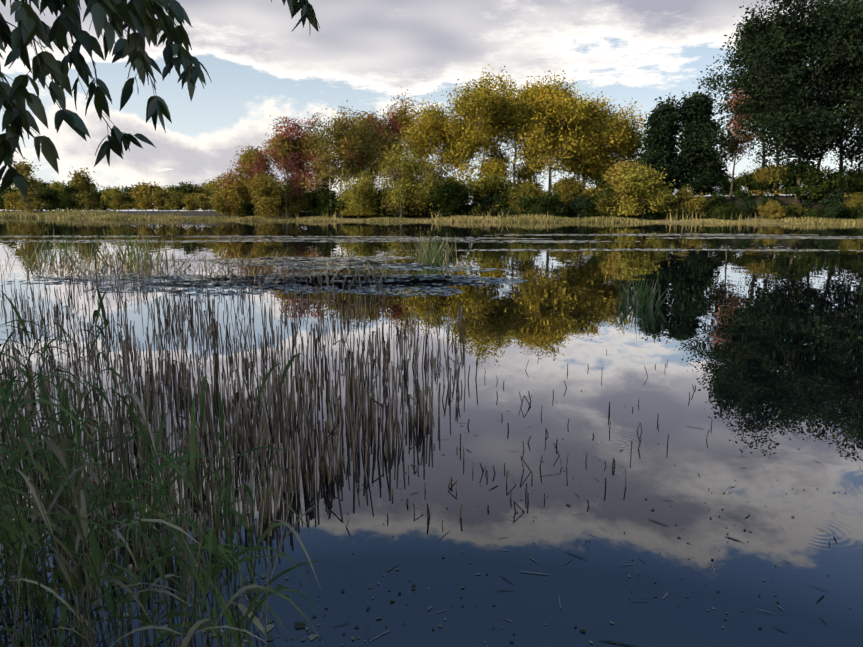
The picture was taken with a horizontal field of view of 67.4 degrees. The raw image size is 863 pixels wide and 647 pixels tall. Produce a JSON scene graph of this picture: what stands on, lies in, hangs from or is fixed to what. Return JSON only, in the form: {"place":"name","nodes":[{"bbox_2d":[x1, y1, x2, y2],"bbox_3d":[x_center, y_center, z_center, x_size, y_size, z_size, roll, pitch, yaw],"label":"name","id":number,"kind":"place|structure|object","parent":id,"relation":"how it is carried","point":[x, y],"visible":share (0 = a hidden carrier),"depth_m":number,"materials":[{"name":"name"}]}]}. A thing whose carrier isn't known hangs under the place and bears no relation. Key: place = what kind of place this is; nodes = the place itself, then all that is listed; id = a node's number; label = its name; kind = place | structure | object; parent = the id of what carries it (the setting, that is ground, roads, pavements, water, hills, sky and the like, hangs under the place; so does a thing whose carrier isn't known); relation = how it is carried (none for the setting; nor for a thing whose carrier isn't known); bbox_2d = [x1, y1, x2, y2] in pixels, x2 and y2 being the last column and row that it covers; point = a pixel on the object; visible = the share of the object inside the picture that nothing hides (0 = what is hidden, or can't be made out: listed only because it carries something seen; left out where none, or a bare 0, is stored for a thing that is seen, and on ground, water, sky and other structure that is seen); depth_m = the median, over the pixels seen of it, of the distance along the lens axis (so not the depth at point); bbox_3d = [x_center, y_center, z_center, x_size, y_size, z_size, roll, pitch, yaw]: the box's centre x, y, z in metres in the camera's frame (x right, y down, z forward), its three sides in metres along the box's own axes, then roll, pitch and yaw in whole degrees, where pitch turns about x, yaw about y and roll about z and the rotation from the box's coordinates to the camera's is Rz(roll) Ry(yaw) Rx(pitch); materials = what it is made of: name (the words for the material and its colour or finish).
{"place":"outdoors","nodes":[
{"label":"outdoors","id":0,"kind":"place"},
{"bbox_2d":[0,0,319,209],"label":"overhanging leaves","id":1,"kind":"object","parent":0,"point":[139,17],"visible":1,"depth_m":2.12,"materials":[{"name":"green plant"}]},
{"bbox_2d":[0,217,862,646],"bbox_3d":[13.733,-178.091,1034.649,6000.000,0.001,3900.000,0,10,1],"label":"water","id":2,"kind":"structure","parent":0,"point":[762,349],"depth_m":4.57,"materials":[{"name":"liquid"}]},
{"bbox_2d":[1,226,669,308],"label":"reeds","id":3,"kind":"object","parent":2,"relation":"on","point":[429,256],"visible":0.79,"depth_m":18.08,"materials":[{"name":"plant"}]},
{"bbox_2d":[0,253,712,589],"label":"reed stubs","id":4,"kind":"object","parent":2,"relation":"in","point":[290,408],"visible":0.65,"depth_m":4.80,"materials":[{"name":"plant"}]},
{"bbox_2d":[0,314,850,646],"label":"floating debris","id":5,"kind":"object","parent":2,"relation":"on","point":[270,626],"visible":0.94,"depth_m":2.57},
{"bbox_2d":[0,233,862,296],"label":"lily pads","id":6,"kind":"object","parent":2,"relation":"on","point":[430,280],"visible":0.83,"depth_m":15.35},
{"bbox_2d":[0,0,862,210],"label":"sky","id":7,"kind":"structure","parent":0,"point":[362,53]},
{"bbox_2d":[16,195,862,223],"bbox_3d":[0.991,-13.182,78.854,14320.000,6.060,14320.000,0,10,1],"label":"ground","id":8,"kind":"structure","parent":0,"point":[787,199],"depth_m":95.07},
{"bbox_2d":[1,157,48,211],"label":"tree","id":9,"kind":"object","parent":8,"relation":"on","point":[25,170],"visible":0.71,"depth_m":171.29,"materials":[{"name":"green plant"}]},
{"bbox_2d":[33,192,57,210],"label":"bush","id":10,"kind":"object","parent":8,"relation":"on","point":[46,198],"visible":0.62,"depth_m":186.64,"materials":[{"name":"green plant"}]},
{"bbox_2d":[33,185,63,209],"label":"bush","id":11,"kind":"object","parent":8,"relation":"on","point":[51,190],"visible":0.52,"depth_m":188.00,"materials":[{"name":"green plant"}]},
{"bbox_2d":[55,181,94,209],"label":"bush","id":12,"kind":"object","parent":8,"relation":"on","point":[69,191],"visible":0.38,"depth_m":180.75,"materials":[{"name":"green plant"}]},
{"bbox_2d":[67,167,99,209],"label":"tree","id":13,"kind":"object","parent":8,"relation":"on","point":[86,199],"visible":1,"depth_m":174.70,"materials":[{"name":"green plant"}]},
{"bbox_2d":[98,184,122,210],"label":"bush","id":14,"kind":"object","parent":8,"relation":"on","point":[106,191],"visible":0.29,"depth_m":173.85,"materials":[{"name":"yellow plant"}]},
{"bbox_2d":[109,191,134,210],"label":"bush","id":15,"kind":"object","parent":8,"relation":"on","point":[120,200],"visible":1,"depth_m":156.58,"materials":[{"name":"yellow plant"}]},
{"bbox_2d":[127,182,150,210],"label":"bush","id":16,"kind":"object","parent":8,"relation":"on","point":[136,189],"visible":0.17,"depth_m":151.68,"materials":[{"name":"green plant"}]},
{"bbox_2d":[133,180,171,211],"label":"bush","id":17,"kind":"object","parent":8,"relation":"on","point":[144,189],"visible":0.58,"depth_m":148.50,"materials":[{"name":"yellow plant"}]},
{"bbox_2d":[139,188,169,211],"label":"bush","id":18,"kind":"object","parent":8,"relation":"on","point":[157,197],"visible":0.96,"depth_m":145.89,"materials":[{"name":"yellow plant"}]},
{"bbox_2d":[0,285,330,646],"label":"green reeds","id":19,"kind":"object","parent":8,"relation":"on","point":[10,485],"visible":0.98,"depth_m":1.96,"materials":[{"name":"plant"}]},
{"bbox_2d":[160,189,185,211],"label":"bush","id":20,"kind":"object","parent":8,"relation":"on","point":[177,196],"visible":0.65,"depth_m":135.22,"materials":[{"name":"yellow plant"}]},
{"bbox_2d":[168,181,201,211],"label":"bush","id":21,"kind":"object","parent":8,"relation":"on","point":[183,187],"visible":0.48,"depth_m":136.45,"materials":[{"name":"green plant"}]},
{"bbox_2d":[181,193,208,211],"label":"bush","id":22,"kind":"object","parent":8,"relation":"on","point":[190,201],"visible":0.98,"depth_m":130.96,"materials":[{"name":"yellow plant"}]},
{"bbox_2d":[186,184,215,211],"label":"bush","id":23,"kind":"object","parent":8,"relation":"on","point":[202,189],"visible":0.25,"depth_m":138.56,"materials":[{"name":"green plant"}]},
{"bbox_2d":[192,193,212,211],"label":"bush","id":24,"kind":"object","parent":8,"relation":"on","point":[204,208],"visible":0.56,"depth_m":136.35,"materials":[{"name":"green plant"}]},
{"bbox_2d":[205,169,247,217],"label":"bush","id":25,"kind":"object","parent":8,"relation":"on","point":[219,204],"visible":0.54,"depth_m":109.57,"materials":[{"name":"green plant"}]},
{"bbox_2d":[238,201,256,217],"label":"shrub","id":26,"kind":"object","parent":8,"relation":"on","point":[248,209],"visible":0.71,"depth_m":114.67,"materials":[{"name":"green plant"}]},
{"bbox_2d":[218,144,284,215],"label":"maple tree","id":27,"kind":"object","parent":8,"relation":"on","point":[256,160],"visible":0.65,"depth_m":106.64,"materials":[{"name":"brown plant"}]},
{"bbox_2d":[244,170,290,217],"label":"bush","id":28,"kind":"object","parent":8,"relation":"on","point":[262,186],"visible":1,"depth_m":103.14,"materials":[{"name":"plant"}]},
{"bbox_2d":[237,113,335,216],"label":"maple tree","id":29,"kind":"object","parent":8,"relation":"on","point":[285,149],"visible":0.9,"depth_m":108.56,"materials":[{"name":"red plant"}]},
{"bbox_2d":[281,189,315,215],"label":"shrub","id":30,"kind":"object","parent":8,"relation":"on","point":[299,204],"visible":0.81,"depth_m":110.70,"materials":[{"name":"green plant"}]},
{"bbox_2d":[273,125,341,211],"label":"maple tree","id":31,"kind":"object","parent":8,"relation":"on","point":[299,169],"visible":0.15,"depth_m":115.20,"materials":[{"name":"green plant"}]},
{"bbox_2d":[296,109,333,216],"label":"aspen tree","id":32,"kind":"object","parent":8,"relation":"on","point":[309,136],"visible":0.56,"depth_m":107.72,"materials":[{"name":"green plant"}]},
{"bbox_2d":[299,183,342,216],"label":"shrub","id":33,"kind":"object","parent":8,"relation":"on","point":[323,198],"visible":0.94,"depth_m":105.97,"materials":[{"name":"green plant"}]},
{"bbox_2d":[303,117,350,217],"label":"aspen tree","id":34,"kind":"object","parent":8,"relation":"on","point":[324,157],"visible":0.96,"depth_m":103.60,"materials":[{"name":"green plant"}]},
{"bbox_2d":[324,121,366,216],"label":"aspen tree","id":35,"kind":"object","parent":8,"relation":"on","point":[343,171],"visible":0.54,"depth_m":104.14,"materials":[{"name":"green plant"}]},
{"bbox_2d":[323,100,368,213],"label":"aspen tree","id":36,"kind":"object","parent":8,"relation":"on","point":[342,122],"visible":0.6,"depth_m":103.75,"materials":[{"name":"green plant"}]},
{"bbox_2d":[333,117,365,179],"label":"aspen tree","id":37,"kind":"object","parent":8,"relation":"on","point":[354,130],"visible":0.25,"depth_m":107.07,"materials":[{"name":"green plant"}]},
{"bbox_2d":[333,167,380,218],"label":"bush","id":38,"kind":"object","parent":8,"relation":"on","point":[359,193],"visible":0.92,"depth_m":101.91,"materials":[{"name":"green plant"}]},
{"bbox_2d":[348,119,382,181],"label":"aspen tree","id":39,"kind":"object","parent":8,"relation":"on","point":[369,151],"visible":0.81,"depth_m":106.03,"materials":[{"name":"green plant"}]},
{"bbox_2d":[342,108,399,185],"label":"maple tree","id":40,"kind":"object","parent":8,"relation":"on","point":[370,116],"visible":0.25,"depth_m":112.59,"materials":[{"name":"green plant"}]},
{"bbox_2d":[354,190,393,216],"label":"shrub","id":41,"kind":"object","parent":8,"relation":"on","point":[378,211],"visible":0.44,"depth_m":103.47,"materials":[{"name":"green plant"}]},
{"bbox_2d":[377,189,411,217],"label":"shrub","id":42,"kind":"object","parent":8,"relation":"on","point":[396,215],"visible":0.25,"depth_m":103.18,"materials":[{"name":"green plant"}]},
{"bbox_2d":[370,87,431,176],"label":"maple tree","id":43,"kind":"object","parent":8,"relation":"on","point":[397,115],"visible":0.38,"depth_m":113.09,"materials":[{"name":"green plant"}]},
{"bbox_2d":[364,129,442,217],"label":"bush","id":44,"kind":"object","parent":8,"relation":"on","point":[404,166],"visible":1,"depth_m":100.41,"materials":[{"name":"green plant"}]},
{"bbox_2d":[0,208,862,223],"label":"shore reeds","id":45,"kind":"object","parent":8,"relation":"on","point":[74,214],"visible":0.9,"depth_m":97.49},
{"bbox_2d":[388,90,482,190],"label":"poplar tree","id":46,"kind":"object","parent":8,"relation":"on","point":[430,129],"visible":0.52,"depth_m":107.03,"materials":[{"name":"yellow plant"}]},
{"bbox_2d":[430,175,471,216],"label":"shrub","id":47,"kind":"object","parent":8,"relation":"on","point":[449,199],"visible":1,"depth_m":99.77,"materials":[{"name":"green plant"}]},
{"bbox_2d":[456,202,475,215],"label":"shrub","id":48,"kind":"object","parent":8,"relation":"on","point":[465,211],"visible":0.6,"depth_m":103.59,"materials":[{"name":"green plant"}]},
{"bbox_2d":[478,192,503,216],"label":"shrub","id":49,"kind":"object","parent":8,"relation":"on","point":[484,208],"visible":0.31,"depth_m":101.84,"materials":[{"name":"green plant"}]},
{"bbox_2d":[464,169,520,215],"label":"shrub","id":50,"kind":"object","parent":8,"relation":"on","point":[488,183],"visible":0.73,"depth_m":100.94,"materials":[{"name":"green plant"}]},
{"bbox_2d":[480,186,512,215],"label":"shrub","id":51,"kind":"object","parent":8,"relation":"on","point":[488,200],"visible":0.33,"depth_m":101.25,"materials":[{"name":"green plant"}]},
{"bbox_2d":[431,64,564,204],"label":"poplar tree","id":52,"kind":"object","parent":8,"relation":"on","point":[487,117],"visible":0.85,"depth_m":101.36,"materials":[{"name":"yellow plant"}]},
{"bbox_2d":[487,186,517,212],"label":"shrub","id":53,"kind":"object","parent":8,"relation":"on","point":[501,203],"visible":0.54,"depth_m":100.99,"materials":[{"name":"green plant"}]},
{"bbox_2d":[455,70,570,187],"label":"poplar tree","id":54,"kind":"object","parent":8,"relation":"on","point":[526,172],"visible":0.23,"depth_m":109.64,"materials":[{"name":"yellow plant"}]},
{"bbox_2d":[506,178,542,207],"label":"shrub","id":55,"kind":"object","parent":8,"relation":"on","point":[525,189],"visible":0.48,"depth_m":101.01,"materials":[{"name":"green plant"}]},
{"bbox_2d":[514,195,555,214],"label":"shrub","id":56,"kind":"object","parent":8,"relation":"on","point":[524,202],"visible":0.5,"depth_m":98.21,"materials":[{"name":"green plant"}]},
{"bbox_2d":[532,188,565,216],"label":"shrub","id":57,"kind":"object","parent":8,"relation":"on","point":[549,201],"visible":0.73,"depth_m":97.86,"materials":[{"name":"green plant"}]},
{"bbox_2d":[494,70,608,193],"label":"poplar tree","id":58,"kind":"object","parent":8,"relation":"on","point":[550,102],"visible":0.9,"depth_m":102.42,"materials":[{"name":"yellow plant"}]},
{"bbox_2d":[550,181,582,205],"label":"shrub","id":59,"kind":"object","parent":8,"relation":"on","point":[563,189],"visible":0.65,"depth_m":99.48,"materials":[{"name":"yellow plant"}]},
{"bbox_2d":[554,173,589,201],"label":"shrub","id":60,"kind":"object","parent":8,"relation":"on","point":[570,181],"visible":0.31,"depth_m":99.70,"materials":[{"name":"yellow plant"}]},
{"bbox_2d":[569,192,594,217],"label":"shrub","id":61,"kind":"object","parent":8,"relation":"on","point":[583,200],"visible":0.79,"depth_m":97.36,"materials":[{"name":"green plant"}]},
{"bbox_2d":[523,91,648,188],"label":"poplar tree","id":62,"kind":"object","parent":8,"relation":"on","point":[620,128],"visible":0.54,"depth_m":106.07,"materials":[{"name":"yellow plant"}]},
{"bbox_2d":[578,184,606,208],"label":"shrub","id":63,"kind":"object","parent":8,"relation":"on","point":[587,190],"visible":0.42,"depth_m":97.67,"materials":[{"name":"green plant"}]},
{"bbox_2d":[582,188,622,216],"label":"shrub","id":64,"kind":"object","parent":8,"relation":"on","point":[594,203],"visible":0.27,"depth_m":96.55,"materials":[{"name":"green plant"}]},
{"bbox_2d":[593,187,626,216],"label":"shrub","id":65,"kind":"object","parent":8,"relation":"on","point":[602,200],"visible":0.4,"depth_m":95.14,"materials":[{"name":"green plant"}]},
{"bbox_2d":[580,119,648,187],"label":"poplar tree","id":66,"kind":"object","parent":8,"relation":"on","point":[633,151],"visible":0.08,"depth_m":110.47,"materials":[{"name":"yellow plant"}]},
{"bbox_2d":[599,191,631,217],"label":"shrub","id":67,"kind":"object","parent":8,"relation":"on","point":[613,205],"visible":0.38,"depth_m":94.80,"materials":[{"name":"green plant"}]},
{"bbox_2d":[601,155,648,217],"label":"shrub","id":68,"kind":"object","parent":8,"relation":"on","point":[618,171],"visible":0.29,"depth_m":92.78,"materials":[{"name":"yellow plant"}]},
{"bbox_2d":[613,160,679,219],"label":"shrub","id":69,"kind":"object","parent":8,"relation":"on","point":[645,181],"visible":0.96,"depth_m":89.61,"materials":[{"name":"yellow plant"}]},
{"bbox_2d":[631,92,686,188],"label":"dark tree","id":70,"kind":"object","parent":8,"relation":"on","point":[661,139],"visible":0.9,"depth_m":94.16,"materials":[{"name":"green plant"}]},
{"bbox_2d":[675,175,696,193],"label":"shrub","id":71,"kind":"object","parent":8,"relation":"on","point":[683,183],"visible":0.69,"depth_m":94.91,"materials":[{"name":"green plant"}]},
{"bbox_2d":[667,184,713,217],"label":"shrub","id":72,"kind":"object","parent":8,"relation":"on","point":[684,197],"visible":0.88,"depth_m":90.25,"materials":[{"name":"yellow plant"}]},
{"bbox_2d":[671,86,730,195],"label":"dark tree","id":73,"kind":"object","parent":8,"relation":"on","point":[704,171],"visible":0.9,"depth_m":93.06,"materials":[{"name":"green plant"}]},
{"bbox_2d":[700,203,719,218],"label":"shrub","id":74,"kind":"object","parent":8,"relation":"on","point":[709,210],"visible":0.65,"depth_m":90.28,"materials":[{"name":"green plant"}]},
{"bbox_2d":[705,189,729,206],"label":"shrub","id":75,"kind":"object","parent":8,"relation":"on","point":[717,199],"visible":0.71,"depth_m":91.93,"materials":[{"name":"green plant"}]},
{"bbox_2d":[710,205,728,219],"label":"shrub","id":76,"kind":"object","parent":8,"relation":"on","point":[717,213],"visible":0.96,"depth_m":88.41,"materials":[{"name":"green plant"}]},
{"bbox_2d":[706,169,734,195],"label":"shrub","id":77,"kind":"object","parent":8,"relation":"on","point":[722,186],"visible":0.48,"depth_m":94.36,"materials":[{"name":"green plant"}]},
{"bbox_2d":[720,200,743,217],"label":"shrub","id":78,"kind":"object","parent":8,"relation":"on","point":[733,208],"visible":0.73,"depth_m":89.93,"materials":[{"name":"green plant"}]},
{"bbox_2d":[711,86,761,198],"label":"aspen tree","id":79,"kind":"object","parent":8,"relation":"on","point":[745,147],"visible":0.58,"depth_m":91.13,"materials":[{"name":"brown plant"}]},
{"bbox_2d":[737,196,760,218],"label":"shrub","id":80,"kind":"object","parent":8,"relation":"on","point":[745,207],"visible":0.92,"depth_m":89.52,"materials":[{"name":"green plant"}]},
{"bbox_2d":[732,169,774,199],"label":"shrub","id":81,"kind":"object","parent":8,"relation":"on","point":[741,193],"visible":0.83,"depth_m":91.51,"materials":[{"name":"green plant"}]},
{"bbox_2d":[735,165,771,196],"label":"shrub","id":82,"kind":"object","parent":8,"relation":"on","point":[759,191],"visible":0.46,"depth_m":91.56,"materials":[{"name":"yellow plant"}]},
{"bbox_2d":[693,19,831,195],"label":"dark tree","id":83,"kind":"object","parent":8,"relation":"on","point":[710,78],"visible":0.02,"depth_m":101.85,"materials":[{"name":"green plant"}]},
{"bbox_2d":[694,5,832,196],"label":"dark tree","id":84,"kind":"object","parent":8,"relation":"on","point":[777,131],"visible":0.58,"depth_m":88.06,"materials":[{"name":"green plant"}]},
{"bbox_2d":[752,198,784,219],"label":"shrub","id":85,"kind":"object","parent":8,"relation":"on","point":[766,209],"visible":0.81,"depth_m":86.70,"materials":[{"name":"yellow plant"}]},
{"bbox_2d":[755,190,784,217],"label":"shrub","id":86,"kind":"object","parent":8,"relation":"on","point":[764,199],"visible":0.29,"depth_m":88.00,"materials":[{"name":"green plant"}]},
{"bbox_2d":[766,203,786,219],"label":"shrub","id":87,"kind":"object","parent":8,"relation":"on","point":[779,214],"visible":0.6,"depth_m":86.05,"materials":[{"name":"yellow plant"}]},
{"bbox_2d":[755,161,804,195],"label":"shrub","id":88,"kind":"object","parent":8,"relation":"on","point":[772,175],"visible":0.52,"depth_m":90.70,"materials":[{"name":"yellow plant"}]},
{"bbox_2d":[712,0,862,202],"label":"dark tree","id":89,"kind":"object","parent":8,"relation":"on","point":[797,27],"visible":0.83,"depth_m":84.31,"materials":[{"name":"green plant"}]},
{"bbox_2d":[778,203,798,219],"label":"shrub","id":90,"kind":"object","parent":8,"relation":"on","point":[789,213],"visible":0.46,"depth_m":86.21,"materials":[{"name":"green plant"}]},
{"bbox_2d":[777,172,801,194],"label":"shrub","id":91,"kind":"object","parent":8,"relation":"on","point":[794,182],"visible":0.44,"depth_m":90.23,"materials":[{"name":"green plant"}]},
{"bbox_2d":[795,198,813,218],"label":"shrub","id":92,"kind":"object","parent":8,"relation":"on","point":[806,205],"visible":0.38,"depth_m":86.52,"materials":[{"name":"green plant"}]},
{"bbox_2d":[776,159,844,202],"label":"shrub","id":93,"kind":"object","parent":8,"relation":"on","point":[811,173],"visible":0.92,"depth_m":87.52,"materials":[{"name":"green plant"}]},
{"bbox_2d":[773,14,862,168],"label":"dark tree","id":94,"kind":"object","parent":8,"relation":"on","point":[823,152],"visible":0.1,"depth_m":95.63,"materials":[{"name":"green plant"}]},
{"bbox_2d":[788,167,851,204],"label":"shrub","id":95,"kind":"object","parent":8,"relation":"on","point":[831,175],"visible":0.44,"depth_m":86.77,"materials":[{"name":"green plant"}]},
{"bbox_2d":[788,0,862,171],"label":"dark tree","id":96,"kind":"object","parent":8,"relation":"on","point":[839,143],"visible":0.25,"depth_m":87.81,"materials":[{"name":"green plant"}]},
{"bbox_2d":[800,1,862,167],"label":"dark tree","id":97,"kind":"object","parent":8,"relation":"on","point":[823,85],"visible":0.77,"depth_m":86.22,"materials":[{"name":"green plant"}]},
{"bbox_2d":[827,201,847,219],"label":"shrub","id":98,"kind":"object","parent":8,"relation":"on","point":[836,210],"visible":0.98,"depth_m":83.27,"materials":[{"name":"green plant"}]},
{"bbox_2d":[817,182,858,218],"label":"shrub","id":99,"kind":"object","parent":8,"relation":"on","point":[833,197],"visible":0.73,"depth_m":86.01,"materials":[{"name":"green plant"}]},
{"bbox_2d":[830,165,858,182],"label":"shrub","id":100,"kind":"object","parent":8,"relation":"on","point":[847,173],"visible":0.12,"depth_m":89.01,"materials":[{"name":"green plant"}]},
{"bbox_2d":[839,192,862,212],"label":"shrub","id":101,"kind":"object","parent":8,"relation":"on","point":[854,200],"visible":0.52,"depth_m":84.66,"materials":[{"name":"yellow plant"}]},
{"bbox_2d":[840,206,861,219],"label":"shrub","id":102,"kind":"object","parent":8,"relation":"on","point":[847,215],"visible":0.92,"depth_m":83.99,"materials":[{"name":"green plant"}]},
{"bbox_2d":[842,60,862,176],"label":"dark tree","id":103,"kind":"object","parent":8,"relation":"on","point":[859,145],"visible":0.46,"depth_m":87.17,"materials":[{"name":"green plant"}]},
{"bbox_2d":[845,176,862,196],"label":"shrub","id":104,"kind":"object","parent":8,"relation":"on","point":[857,186],"visible":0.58,"depth_m":87.97,"materials":[{"name":"green plant"}]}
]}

